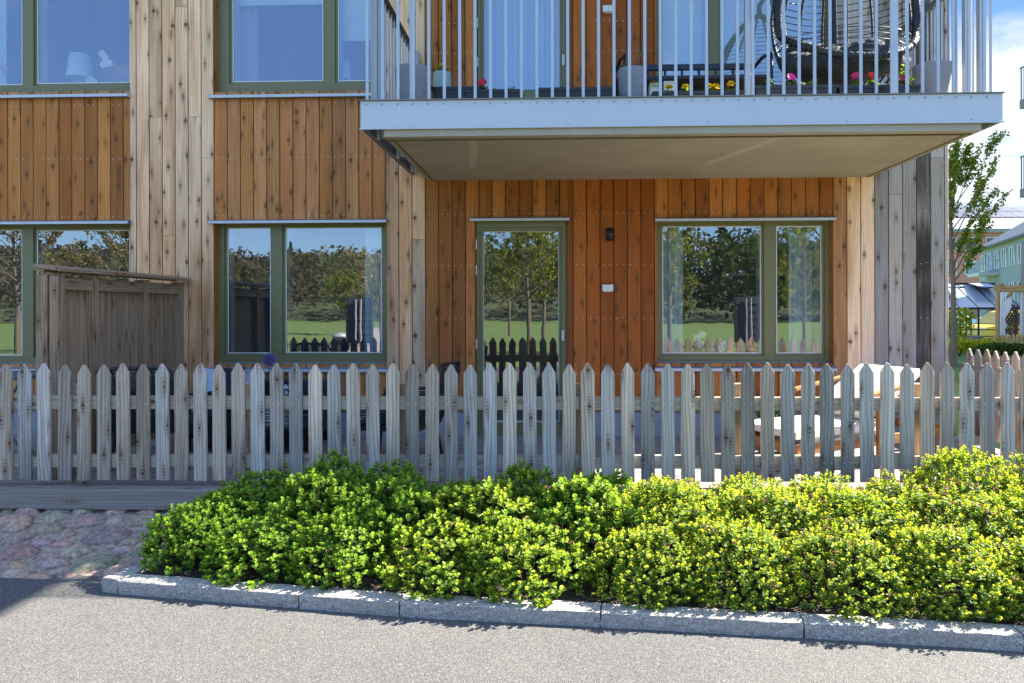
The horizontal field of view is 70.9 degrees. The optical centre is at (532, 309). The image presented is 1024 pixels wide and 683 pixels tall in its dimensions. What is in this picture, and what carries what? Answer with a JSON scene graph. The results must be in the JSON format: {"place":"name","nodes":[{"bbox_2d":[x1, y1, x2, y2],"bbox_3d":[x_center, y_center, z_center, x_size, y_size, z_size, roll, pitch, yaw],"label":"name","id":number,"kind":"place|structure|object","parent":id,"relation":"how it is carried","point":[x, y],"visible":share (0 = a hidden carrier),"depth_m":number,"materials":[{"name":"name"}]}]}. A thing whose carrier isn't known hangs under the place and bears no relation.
{"place":"outdoors","nodes":[
{"label":"outdoors","id":0,"kind":"place"},
{"bbox_2d":[12,370,35,449],"bbox_3d":[-4.608,0.953,6.265,0.840,0.771,0.840,0,0,2],"label":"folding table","id":1,"kind":"object","parent":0,"point":[15,373],"visible":0.07,"depth_m":6.18,"materials":[{"name":"grey"}]},
{"bbox_2d":[0,508,189,578],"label":"cobblestone slope","id":2,"kind":"structure","parent":0,"point":[48,543],"depth_m":4.72,"materials":[{"name":"stone"}]},
{"bbox_2d":[0,574,1023,682],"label":"road","id":3,"kind":"structure","parent":0,"point":[74,629],"depth_m":3.36,"materials":[{"name":"asphalt"}]},
{"bbox_2d":[101,555,172,593],"bbox_3d":[-2.235,1.585,4.606,0.127,0.121,1.120,0,0,17],"label":"kerb stone","id":4,"kind":"object","parent":3,"relation":"on","point":[109,583],"visible":0.22,"depth_m":4.10,"materials":[{"name":"grey stone"}]},
{"bbox_2d":[118,573,306,608],"bbox_3d":[-1.786,1.584,4.004,1.102,0.119,0.128,0,0,10],"label":"kerb stone","id":5,"kind":"object","parent":3,"relation":"on","point":[238,592],"visible":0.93,"depth_m":3.96,"materials":[{"name":"grey stone"}]},
{"bbox_2d":[299,586,405,616],"bbox_3d":[-0.964,1.581,3.851,0.569,0.120,0.124,0,0,11],"label":"kerb stone","id":6,"kind":"object","parent":3,"relation":"on","point":[382,603],"visible":0.94,"depth_m":3.81,"materials":[{"name":"grey stone"}]},
{"bbox_2d":[400,594,600,626],"bbox_3d":[-0.167,1.579,3.733,1.042,0.120,0.127,0,0,7],"label":"kerb stone","id":7,"kind":"object","parent":3,"relation":"on","point":[556,612],"visible":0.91,"depth_m":3.69,"materials":[{"name":"grey stone"}]},
{"bbox_2d":[601,603,802,637],"bbox_3d":[0.837,1.578,3.608,0.982,0.119,0.129,0,0,7],"label":"kerb stone","id":8,"kind":"object","parent":3,"relation":"on","point":[723,621],"visible":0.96,"depth_m":3.57,"materials":[{"name":"grey stone"}]},
{"bbox_2d":[799,613,1023,651],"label":"kerb stone","id":9,"kind":"object","parent":3,"relation":"on","point":[972,635],"visible":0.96,"depth_m":3.43,"materials":[{"name":"grey stone"}]},
{"bbox_2d":[143,520,1023,625],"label":"planting bed soil","id":10,"kind":"structure","parent":0,"point":[372,583],"depth_m":3.93,"materials":[{"name":"brown soil"}]},
{"bbox_2d":[138,491,245,574],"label":"spirea shrub","id":11,"kind":"object","parent":10,"relation":"on","point":[153,541],"visible":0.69,"depth_m":4.27,"materials":[{"name":"green plant"}]},
{"bbox_2d":[166,479,279,560],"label":"spirea shrub","id":12,"kind":"object","parent":10,"relation":"on","point":[230,498],"visible":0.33,"depth_m":4.49,"materials":[{"name":"green plant"}]},
{"bbox_2d":[202,461,305,538],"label":"spirea shrub","id":13,"kind":"object","parent":10,"relation":"on","point":[271,482],"visible":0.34,"depth_m":4.69,"materials":[{"name":"green plant"}]},
{"bbox_2d":[198,507,325,588],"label":"spirea shrub","id":14,"kind":"object","parent":10,"relation":"on","point":[239,544],"visible":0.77,"depth_m":4.10,"materials":[{"name":"green plant"}]},
{"bbox_2d":[245,468,386,561],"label":"spirea shrub","id":15,"kind":"object","parent":10,"relation":"on","point":[314,479],"visible":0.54,"depth_m":4.39,"materials":[{"name":"green plant"}]},
{"bbox_2d":[283,448,376,539],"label":"spirea shrub","id":16,"kind":"object","parent":10,"relation":"on","point":[336,462],"visible":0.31,"depth_m":4.71,"materials":[{"name":"green plant"}]},
{"bbox_2d":[281,506,402,589],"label":"spirea shrub","id":17,"kind":"object","parent":10,"relation":"on","point":[343,533],"visible":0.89,"depth_m":4.05,"materials":[{"name":"green plant"}]},
{"bbox_2d":[324,468,456,569],"bbox_3d":[-0.873,1.294,4.509,0.868,0.532,0.848,0,0,7],"label":"spirea shrub","id":18,"kind":"object","parent":10,"relation":"on","point":[376,505],"visible":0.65,"depth_m":4.33,"materials":[{"name":"green plant"}]},
{"bbox_2d":[358,457,452,539],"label":"spirea shrub","id":19,"kind":"object","parent":10,"relation":"on","point":[392,474],"visible":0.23,"depth_m":4.73,"materials":[{"name":"green plant"}]},
{"bbox_2d":[373,508,508,600],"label":"spirea shrub","id":20,"kind":"object","parent":10,"relation":"on","point":[398,552],"visible":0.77,"depth_m":3.92,"materials":[{"name":"green plant"}]},
{"bbox_2d":[413,475,514,539],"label":"spirea shrub","id":21,"kind":"object","parent":10,"relation":"on","point":[465,499],"visible":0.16,"depth_m":4.62,"materials":[{"name":"green plant"}]},
{"bbox_2d":[413,476,560,575],"bbox_3d":[-0.313,1.280,4.469,0.963,0.556,0.979,0,0,-28],"label":"spirea shrub","id":22,"kind":"object","parent":10,"relation":"on","point":[489,515],"visible":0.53,"depth_m":4.29,"materials":[{"name":"green plant"}]},
{"bbox_2d":[455,514,592,607],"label":"spirea shrub","id":23,"kind":"object","parent":10,"relation":"on","point":[556,569],"visible":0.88,"depth_m":3.86,"materials":[{"name":"green plant"}]},
{"bbox_2d":[473,458,583,539],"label":"spirea shrub","id":24,"kind":"object","parent":10,"relation":"on","point":[524,474],"visible":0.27,"depth_m":4.66,"materials":[{"name":"green plant"}]},
{"bbox_2d":[515,472,653,571],"bbox_3d":[0.306,1.273,4.427,0.896,0.570,0.868,0,0,-2],"label":"spirea shrub","id":25,"kind":"object","parent":10,"relation":"on","point":[588,508],"visible":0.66,"depth_m":4.24,"materials":[{"name":"green plant"}]},
{"bbox_2d":[559,468,657,544],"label":"spirea shrub","id":26,"kind":"object","parent":10,"relation":"on","point":[623,481],"visible":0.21,"depth_m":4.66,"materials":[{"name":"green plant"}]},
{"bbox_2d":[586,522,719,610],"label":"spirea shrub","id":27,"kind":"object","parent":10,"relation":"on","point":[598,568],"visible":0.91,"depth_m":3.79,"materials":[{"name":"green plant"}]},
{"bbox_2d":[599,473,735,577],"bbox_3d":[0.832,1.276,4.362,0.888,0.562,0.934,0,0,28],"label":"spirea shrub","id":28,"kind":"object","parent":10,"relation":"on","point":[670,486],"visible":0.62,"depth_m":4.23,"materials":[{"name":"green plant"}]},
{"bbox_2d":[628,474,719,546],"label":"spirea shrub","id":29,"kind":"object","parent":10,"relation":"on","point":[697,483],"visible":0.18,"depth_m":4.59,"materials":[{"name":"green plant"}]},
{"bbox_2d":[669,515,807,613],"bbox_3d":[1.103,1.360,3.921,0.757,0.434,0.753,0,0,0],"label":"spirea shrub","id":30,"kind":"object","parent":10,"relation":"on","point":[734,529],"visible":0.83,"depth_m":3.76,"materials":[{"name":"green plant"}]},
{"bbox_2d":[700,471,802,537],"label":"spirea shrub","id":31,"kind":"object","parent":10,"relation":"on","point":[735,482],"visible":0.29,"depth_m":4.66,"materials":[{"name":"green plant"}]},
{"bbox_2d":[689,479,848,583],"bbox_3d":[1.424,1.302,4.318,0.951,0.501,0.946,0,0,-35],"label":"spirea shrub","id":32,"kind":"object","parent":10,"relation":"on","point":[779,496],"visible":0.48,"depth_m":4.21,"materials":[{"name":"green plant"}]},
{"bbox_2d":[769,469,875,548],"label":"spirea shrub","id":33,"kind":"object","parent":10,"relation":"on","point":[804,486],"visible":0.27,"depth_m":4.61,"materials":[{"name":"green plant"}]},
{"bbox_2d":[771,516,921,623],"bbox_3d":[1.649,1.349,3.815,0.763,0.457,0.771,0,0,10],"label":"spirea shrub","id":34,"kind":"object","parent":10,"relation":"on","point":[844,588],"visible":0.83,"depth_m":3.68,"materials":[{"name":"green plant"}]},
{"bbox_2d":[777,483,941,587],"bbox_3d":[1.920,1.291,4.269,0.920,0.521,0.967,0,0,23],"label":"spirea shrub","id":35,"kind":"object","parent":10,"relation":"on","point":[840,494],"visible":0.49,"depth_m":4.15,"materials":[{"name":"green plant"}]},
{"bbox_2d":[854,468,949,547],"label":"spirea shrub","id":36,"kind":"object","parent":10,"relation":"on","point":[882,484],"visible":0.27,"depth_m":4.60,"materials":[{"name":"green plant"}]},
{"bbox_2d":[860,522,1023,622],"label":"spirea shrub","id":37,"kind":"object","parent":10,"relation":"on","point":[963,586],"visible":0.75,"depth_m":3.61,"materials":[{"name":"green plant"}]},
{"bbox_2d":[873,477,1023,586],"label":"spirea shrub","id":38,"kind":"object","parent":10,"relation":"on","point":[975,505],"visible":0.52,"depth_m":4.12,"materials":[{"name":"green plant"}]},
{"bbox_2d":[900,445,1023,540],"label":"spirea shrub","id":39,"kind":"object","parent":10,"relation":"on","point":[944,461],"visible":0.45,"depth_m":4.60,"materials":[{"name":"green plant"}]},
{"bbox_2d":[953,481,1023,578],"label":"spirea shrub","id":40,"kind":"object","parent":10,"relation":"on","point":[1019,503],"visible":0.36,"depth_m":4.19,"materials":[{"name":"green plant"}]},
{"bbox_2d":[969,535,1023,620],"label":"spirea shrub","id":41,"kind":"object","parent":10,"relation":"on","point":[1013,556],"visible":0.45,"depth_m":3.66,"materials":[{"name":"green plant"}]},
{"bbox_2d":[976,450,1023,518],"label":"spirea shrub","id":42,"kind":"object","parent":10,"relation":"on","point":[1011,471],"visible":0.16,"depth_m":4.69,"materials":[{"name":"green plant"}]},
{"bbox_2d":[949,341,1018,454],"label":"garden lawn","id":43,"kind":"structure","parent":0,"point":[961,359],"depth_m":13.01,"materials":[{"name":"green plant"}]},
{"bbox_2d":[949,307,976,340],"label":"young shrub","id":44,"kind":"object","parent":43,"relation":"on","point":[961,325],"visible":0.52,"depth_m":15.57,"materials":[{"name":"green plant"}]},
{"bbox_2d":[949,337,1003,355],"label":"spirea hedge","id":45,"kind":"object","parent":43,"relation":"on","point":[965,345],"visible":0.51,"depth_m":14.17,"materials":[{"name":"green plant"}]},
{"bbox_2d":[948,129,1012,366],"bbox_3d":[8.103,-1.126,13.666,1.643,4.450,1.751,0,0,2],"label":"young tree","id":46,"kind":"object","parent":43,"relation":"on","point":[955,169],"visible":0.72,"depth_m":13.59,"materials":[{"name":"green plant"}]},
{"bbox_2d":[948,282,1019,336],"bbox_3d":[12.364,0.261,22.883,4.640,2.224,2.730,0,0,2],"label":"greenhouse","id":47,"kind":"object","parent":43,"relation":"on","point":[978,296],"visible":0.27,"depth_m":22.09,"materials":[{"name":"glass"}]},
{"bbox_2d":[958,310,1019,338],"bbox_3d":[20.733,0.734,30.199,4.600,1.371,1.918,0,0,2],"label":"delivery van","id":48,"kind":"object","parent":43,"relation":"on","point":[988,317],"visible":0.17,"depth_m":29.84,"materials":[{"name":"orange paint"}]},
{"bbox_2d":[971,341,1023,357],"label":"spirea hedge","id":49,"kind":"object","parent":43,"relation":"on","point":[1010,349],"visible":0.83,"depth_m":13.57,"materials":[{"name":"green plant"}]},
{"bbox_2d":[992,334,1023,369],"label":"garden fence","id":50,"kind":"object","parent":43,"relation":"on","point":[1015,339],"visible":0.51,"depth_m":15.26,"materials":[{"name":"brown wood"}]},
{"bbox_2d":[993,282,1023,341],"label":"garden pergola","id":51,"kind":"object","parent":43,"relation":"on","point":[1001,287],"visible":0.64,"depth_m":16.64,"materials":[{"name":"brown wood"}]},
{"bbox_2d":[999,292,1012,335],"bbox_3d":[10.915,0.106,16.549,0.284,0.998,0.060,0,0,2],"label":"pergola curtain","id":52,"kind":"object","parent":51,"relation":"hanging from","point":[1005,306],"visible":0.95,"depth_m":16.54,"materials":[{"name":"white fabric"}]},
{"bbox_2d":[1020,292,1023,334],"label":"pergola curtain","id":53,"kind":"object","parent":51,"relation":"hanging from","point":[1022,313],"visible":0.94,"depth_m":16.53,"materials":[{"name":"white fabric"}]},
{"bbox_2d":[948,0,1023,211],"label":"sky","id":54,"kind":"structure","parent":0,"point":[1007,15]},
{"bbox_2d":[967,222,1023,316],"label":"green block","id":55,"kind":"structure","parent":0,"point":[999,260],"depth_m":59.33,"materials":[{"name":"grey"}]},
{"bbox_3d":[-2.394,0.902,6.538,0.080,0.220,0.080,0,0,2],"label":"allium vase","id":56,"kind":"object","parent":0,"visible":0},
{"bbox_2d":[262,353,275,419],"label":"allium flower","id":57,"kind":"object","parent":56,"relation":"in","point":[266,361],"visible":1,"depth_m":6.53,"materials":[{"name":"purple plant"}]},
{"label":"ground","id":58,"kind":"structure","parent":0,"visible":0},
{"bbox_2d":[0,0,1004,435],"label":"apartment building","id":59,"kind":"structure","parent":58,"relation":"on","point":[178,148],"depth_m":7.55,"materials":[{"name":"brown wood"}]},
{"bbox_2d":[0,0,7,83],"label":"curtain","id":60,"kind":"object","parent":59,"relation":"hanging from","point":[3,33],"visible":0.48,"depth_m":8.12,"materials":[{"name":"white fabric"}]},
{"bbox_2d":[0,220,130,370],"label":"window","id":61,"kind":"structure","parent":59,"relation":"in","point":[34,232],"depth_m":7.80,"materials":[{"name":"green paint"}]},
{"bbox_2d":[0,0,130,99],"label":"window","id":62,"kind":"structure","parent":59,"relation":"in","point":[34,12],"depth_m":7.80,"materials":[{"name":"green paint"}]},
{"bbox_2d":[66,52,94,82],"bbox_3d":[-5.082,-2.645,8.087,0.286,0.421,0.286,0,0,2],"label":"table lamp","id":63,"kind":"object","parent":59,"relation":"attached to","point":[80,67],"visible":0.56,"depth_m":8.00,"materials":[{"name":"white fabric"}]},
{"bbox_2d":[99,50,112,81],"bbox_3d":[-4.745,-2.647,8.008,0.160,0.479,0.042,0,0,2],"label":"orchid","id":64,"kind":"object","parent":59,"relation":"on","point":[105,62],"visible":0.91,"depth_m":8.00,"materials":[{"name":"white plant"}]},
{"bbox_2d":[239,6,258,80],"bbox_3d":[-3.199,-3.788,8.026,0.314,2.662,0.092,0,0,2],"label":"curtain","id":65,"kind":"object","parent":59,"relation":"hanging from","point":[249,39],"visible":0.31,"depth_m":8.02,"materials":[{"name":"white fabric"}]},
{"bbox_2d":[239,0,321,5],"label":"venetian blind","id":66,"kind":"object","parent":59,"relation":"attached to","point":[273,2],"visible":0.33,"depth_m":7.90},
{"bbox_2d":[207,0,386,99],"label":"window","id":67,"kind":"structure","parent":59,"relation":"in","point":[226,31],"depth_m":7.71,"materials":[{"name":"green paint"}]},
{"bbox_2d":[209,218,387,371],"bbox_3d":[-2.462,-0.151,7.701,1.893,1.617,0.349,0,0,2],"label":"window","id":68,"kind":"structure","parent":59,"relation":"in","point":[280,229],"depth_m":7.71,"materials":[{"name":"green paint"}]},
{"bbox_2d":[343,60,350,79],"bbox_3d":[-2.109,-2.619,8.133,0.120,0.370,0.120,0,0,2],"label":"table lamp","id":69,"kind":"object","parent":59,"relation":"attached to","point":[346,70],"visible":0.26,"depth_m":8.09,"materials":[{"name":"white fabric"}]},
{"bbox_2d":[343,0,370,40],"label":"venetian blind","id":70,"kind":"object","parent":59,"relation":"attached to","point":[354,23],"visible":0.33,"depth_m":7.87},
{"bbox_2d":[365,229,380,351],"bbox_3d":[-1.746,-0.210,7.976,0.228,1.560,0.092,0,0,2],"label":"curtain","id":71,"kind":"object","parent":59,"relation":"hanging from","point":[372,290],"visible":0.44,"depth_m":7.97,"materials":[{"name":"white fabric"}]},
{"bbox_2d":[395,63,426,98],"bbox_3d":[-1.000,-1.813,6.038,0.302,0.412,0.302,0,0,2],"label":"plant pot","id":72,"kind":"object","parent":59,"relation":"on","point":[421,81],"visible":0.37,"depth_m":5.92,"materials":[{"name":"grey concrete"}]},
{"bbox_2d":[433,70,451,86],"bbox_3d":[-0.812,-1.869,6.482,0.165,0.523,0.165,0,0,2],"label":"flower pot","id":73,"kind":"object","parent":59,"relation":"on","point":[437,78],"visible":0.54,"depth_m":6.42,"materials":[{"name":"grey ceramic"}]},
{"bbox_2d":[431,86,480,98],"bbox_3d":[-0.637,-1.757,6.231,0.460,0.299,0.170,0,0,2],"label":"planter box","id":74,"kind":"object","parent":59,"relation":"on","point":[451,92],"visible":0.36,"depth_m":6.16,"materials":[{"name":"grey plastic"}]},
{"bbox_2d":[463,89,523,97],"bbox_3d":[-0.310,-1.682,5.819,0.477,0.148,0.170,0,0,2],"label":"planter box","id":75,"kind":"object","parent":59,"relation":"on","point":[496,93],"visible":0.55,"depth_m":5.74,"materials":[{"name":"grey plastic"}]},
{"bbox_2d":[0,434,1019,510],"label":"terrace deck","id":76,"kind":"structure","parent":59,"relation":"on","point":[480,450],"depth_m":6.01,"materials":[{"name":"grey wood"}]},
{"bbox_2d":[33,264,190,477],"bbox_3d":[-3.755,0.487,6.595,0.240,1.689,2.000,0,0,2],"label":"privacy screen","id":77,"kind":"object","parent":76,"relation":"on","point":[95,323],"visible":0.66,"depth_m":6.29,"materials":[{"name":"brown wood"}]},
{"bbox_2d":[109,366,212,469],"bbox_3d":[-3.172,0.894,6.115,0.712,0.875,0.846,0,0,-6],"label":"wicker armchair","id":78,"kind":"object","parent":76,"relation":"on","point":[133,413],"visible":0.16,"depth_m":5.86,"materials":[{"name":"black wicker"}]},
{"bbox_2d":[189,379,327,450],"bbox_3d":[-2.678,1.019,7.048,1.250,0.617,0.700,0,0,2],"label":"wicker sofa","id":79,"kind":"object","parent":76,"relation":"on","point":[286,415],"visible":0.1,"depth_m":6.78,"materials":[{"name":"black wicker"}]},
{"bbox_2d":[191,368,214,412],"bbox_3d":[-3.058,0.777,6.861,0.300,0.420,0.294,0,0,2],"label":"throw pillow","id":80,"kind":"object","parent":79,"relation":"on","point":[209,378],"visible":0.14,"depth_m":6.86,"materials":[{"name":"blue fabric"}]},
{"bbox_2d":[207,367,245,410],"bbox_3d":[-2.906,0.757,6.826,0.270,0.400,0.294,0,0,2],"label":"throw pillow","id":81,"kind":"object","parent":79,"relation":"on","point":[227,371],"visible":0.23,"depth_m":6.81,"materials":[{"name":"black fabric"}]},
{"bbox_2d":[265,418,307,450],"bbox_3d":[-2.249,1.170,6.482,0.540,0.314,0.600,0,0,2],"label":"coffee table","id":82,"kind":"object","parent":76,"relation":"on","point":[305,423],"visible":0.16,"depth_m":6.43,"materials":[{"name":"black metal"}]},
{"bbox_2d":[360,360,460,453],"bbox_3d":[-1.083,0.889,6.268,0.846,0.875,0.712,0,0,12],"label":"wicker armchair","id":83,"kind":"object","parent":76,"relation":"on","point":[442,368],"visible":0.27,"depth_m":6.04,"materials":[{"name":"black wicker"}]},
{"bbox_2d":[0,483,973,518],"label":"terrace edge beam","id":84,"kind":"structure","parent":76,"relation":"attached to","point":[89,496],"depth_m":5.14,"materials":[{"name":"grey wood"}]},
{"bbox_2d":[0,362,1023,484],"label":"picket fence","id":85,"kind":"object","parent":84,"relation":"on","point":[74,459],"visible":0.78,"depth_m":5.21,"materials":[{"name":"grey wood"}]},
{"bbox_2d":[755,364,955,454],"bbox_3d":[2.857,0.920,6.435,2.027,0.791,0.816,0,0,-26],"label":"sun lounger","id":86,"kind":"object","parent":76,"relation":"on","point":[876,369],"visible":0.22,"depth_m":6.17,"materials":[{"name":"fabric"}]},
{"bbox_2d":[470,216,568,435],"bbox_3d":[-0.125,0.196,7.622,1.040,2.335,0.344,0,0,2],"label":"glazed door","id":87,"kind":"structure","parent":59,"relation":"in","point":[482,225],"depth_m":7.55,"materials":[{"name":"green paint"}]},
{"bbox_2d":[477,0,565,97],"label":"glazed door","id":88,"kind":"structure","parent":59,"relation":"in","point":[481,20],"depth_m":7.56,"materials":[{"name":"green paint"}]},
{"bbox_2d":[486,0,558,89],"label":"curtain","id":89,"kind":"object","parent":59,"relation":"hanging from","point":[513,36],"visible":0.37,"depth_m":7.87,"materials":[{"name":"white fabric"}]},
{"bbox_2d":[538,87,612,96],"bbox_3d":[0.352,-1.688,5.796,0.612,0.156,0.170,0,0,2],"label":"planter box","id":90,"kind":"object","parent":59,"relation":"on","point":[576,92],"visible":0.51,"depth_m":5.72,"materials":[{"name":"grey plastic"}]},
{"bbox_2d":[602,285,612,327],"bbox_3d":[0.782,-0.029,7.454,0.112,0.454,0.044,0,0,2],"label":"wall socket","id":91,"kind":"object","parent":59,"relation":"attached to","point":[607,288],"depth_m":7.45,"materials":[{"name":"white plastic"}]},
{"bbox_2d":[618,65,642,95],"bbox_3d":[0.816,-1.784,5.875,0.230,0.346,0.230,0,0,2],"label":"plant pot","id":92,"kind":"object","parent":59,"relation":"on","point":[636,80],"visible":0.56,"depth_m":5.78,"materials":[{"name":"grey concrete"}]},
{"bbox_2d":[663,229,682,351],"bbox_3d":[1.517,-0.207,7.862,0.259,1.537,0.092,0,0,2],"label":"curtain","id":93,"kind":"object","parent":59,"relation":"hanging from","point":[672,290],"visible":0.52,"depth_m":7.85,"materials":[{"name":"white fabric"}]},
{"bbox_2d":[663,0,702,75],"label":"venetian blind","id":94,"kind":"object","parent":59,"relation":"attached to","point":[683,56],"visible":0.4,"depth_m":7.74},
{"bbox_2d":[611,51,772,95],"bbox_3d":[1.419,-1.948,6.474,1.373,0.672,0.500,0,0,2],"label":"garden bench","id":95,"kind":"object","parent":59,"relation":"on","point":[698,82],"visible":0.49,"depth_m":6.38,"materials":[{"name":"black paint"}]},
{"bbox_2d":[651,90,743,95],"bbox_3d":[1.340,-1.667,5.742,0.779,0.109,0.170,0,0,2],"label":"planter box","id":96,"kind":"object","parent":59,"relation":"on","point":[687,93],"visible":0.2,"depth_m":5.66,"materials":[{"name":"grey plastic"}]},
{"bbox_2d":[694,331,727,351],"bbox_3d":[1.932,0.363,7.785,0.374,0.267,0.022,0,0,2],"label":"orchid","id":97,"kind":"object","parent":59,"relation":"on","point":[723,346],"visible":0.93,"depth_m":7.78,"materials":[{"name":"white plant"}]},
{"bbox_2d":[656,0,827,84],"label":"window","id":98,"kind":"structure","parent":59,"relation":"in","point":[713,5],"depth_m":7.54,"materials":[{"name":"green paint"}]},
{"bbox_2d":[654,216,836,370],"bbox_3d":[2.191,-0.163,7.539,1.850,1.598,0.349,0,0,2],"label":"window","id":99,"kind":"structure","parent":59,"relation":"in","point":[766,227],"depth_m":7.53,"materials":[{"name":"green paint"}]},
{"bbox_2d":[724,0,812,83],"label":"venetian blind","id":100,"kind":"object","parent":59,"relation":"attached to","point":[760,42],"depth_m":7.71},
{"bbox_2d":[755,84,838,94],"bbox_3d":[2.089,-1.692,5.755,0.655,0.157,0.170,0,0,2],"label":"planter box","id":101,"kind":"object","parent":59,"relation":"on","point":[789,89],"visible":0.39,"depth_m":5.68,"materials":[{"name":"grey plastic"}]},
{"bbox_2d":[788,228,815,351],"bbox_3d":[2.969,-0.205,7.811,0.358,1.527,0.092,0,0,2],"label":"curtain","id":102,"kind":"object","parent":59,"relation":"hanging from","point":[801,292],"visible":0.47,"depth_m":7.81,"materials":[{"name":"white fabric"}]},
{"bbox_2d":[770,0,920,84],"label":"egg chair","id":103,"kind":"object","parent":59,"relation":"on","point":[838,55],"visible":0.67,"depth_m":6.13,"materials":[{"name":"black wicker"}]},
{"bbox_2d":[836,84,920,93],"bbox_3d":[2.735,-1.689,5.733,0.643,0.148,0.170,0,0,2],"label":"planter box","id":104,"kind":"object","parent":59,"relation":"on","point":[914,88],"visible":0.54,"depth_m":5.66,"materials":[{"name":"grey plastic"}]},
{"bbox_2d":[912,59,951,92],"bbox_3d":[3.275,-1.807,5.889,0.294,0.381,0.294,0,0,2],"label":"plant pot","id":105,"kind":"object","parent":59,"relation":"on","point":[930,76],"visible":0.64,"depth_m":5.77,"materials":[{"name":"grey concrete"}]},
{"bbox_2d":[948,206,1023,316],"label":"building","id":106,"kind":"structure","parent":58,"relation":"on","point":[1006,218],"depth_m":90.22,"materials":[{"name":"grey"}]},
{"bbox_2d":[960,348,1023,447],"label":"picket fence","id":107,"kind":"object","parent":58,"relation":"on","point":[975,363],"visible":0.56,"depth_m":6.68,"materials":[{"name":"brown wood"}]},
{"bbox_2d":[1019,66,1023,284],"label":"neighbour block","id":108,"kind":"structure","parent":58,"relation":"on","point":[1022,196],"depth_m":23.15,"materials":[{"name":"grey"}]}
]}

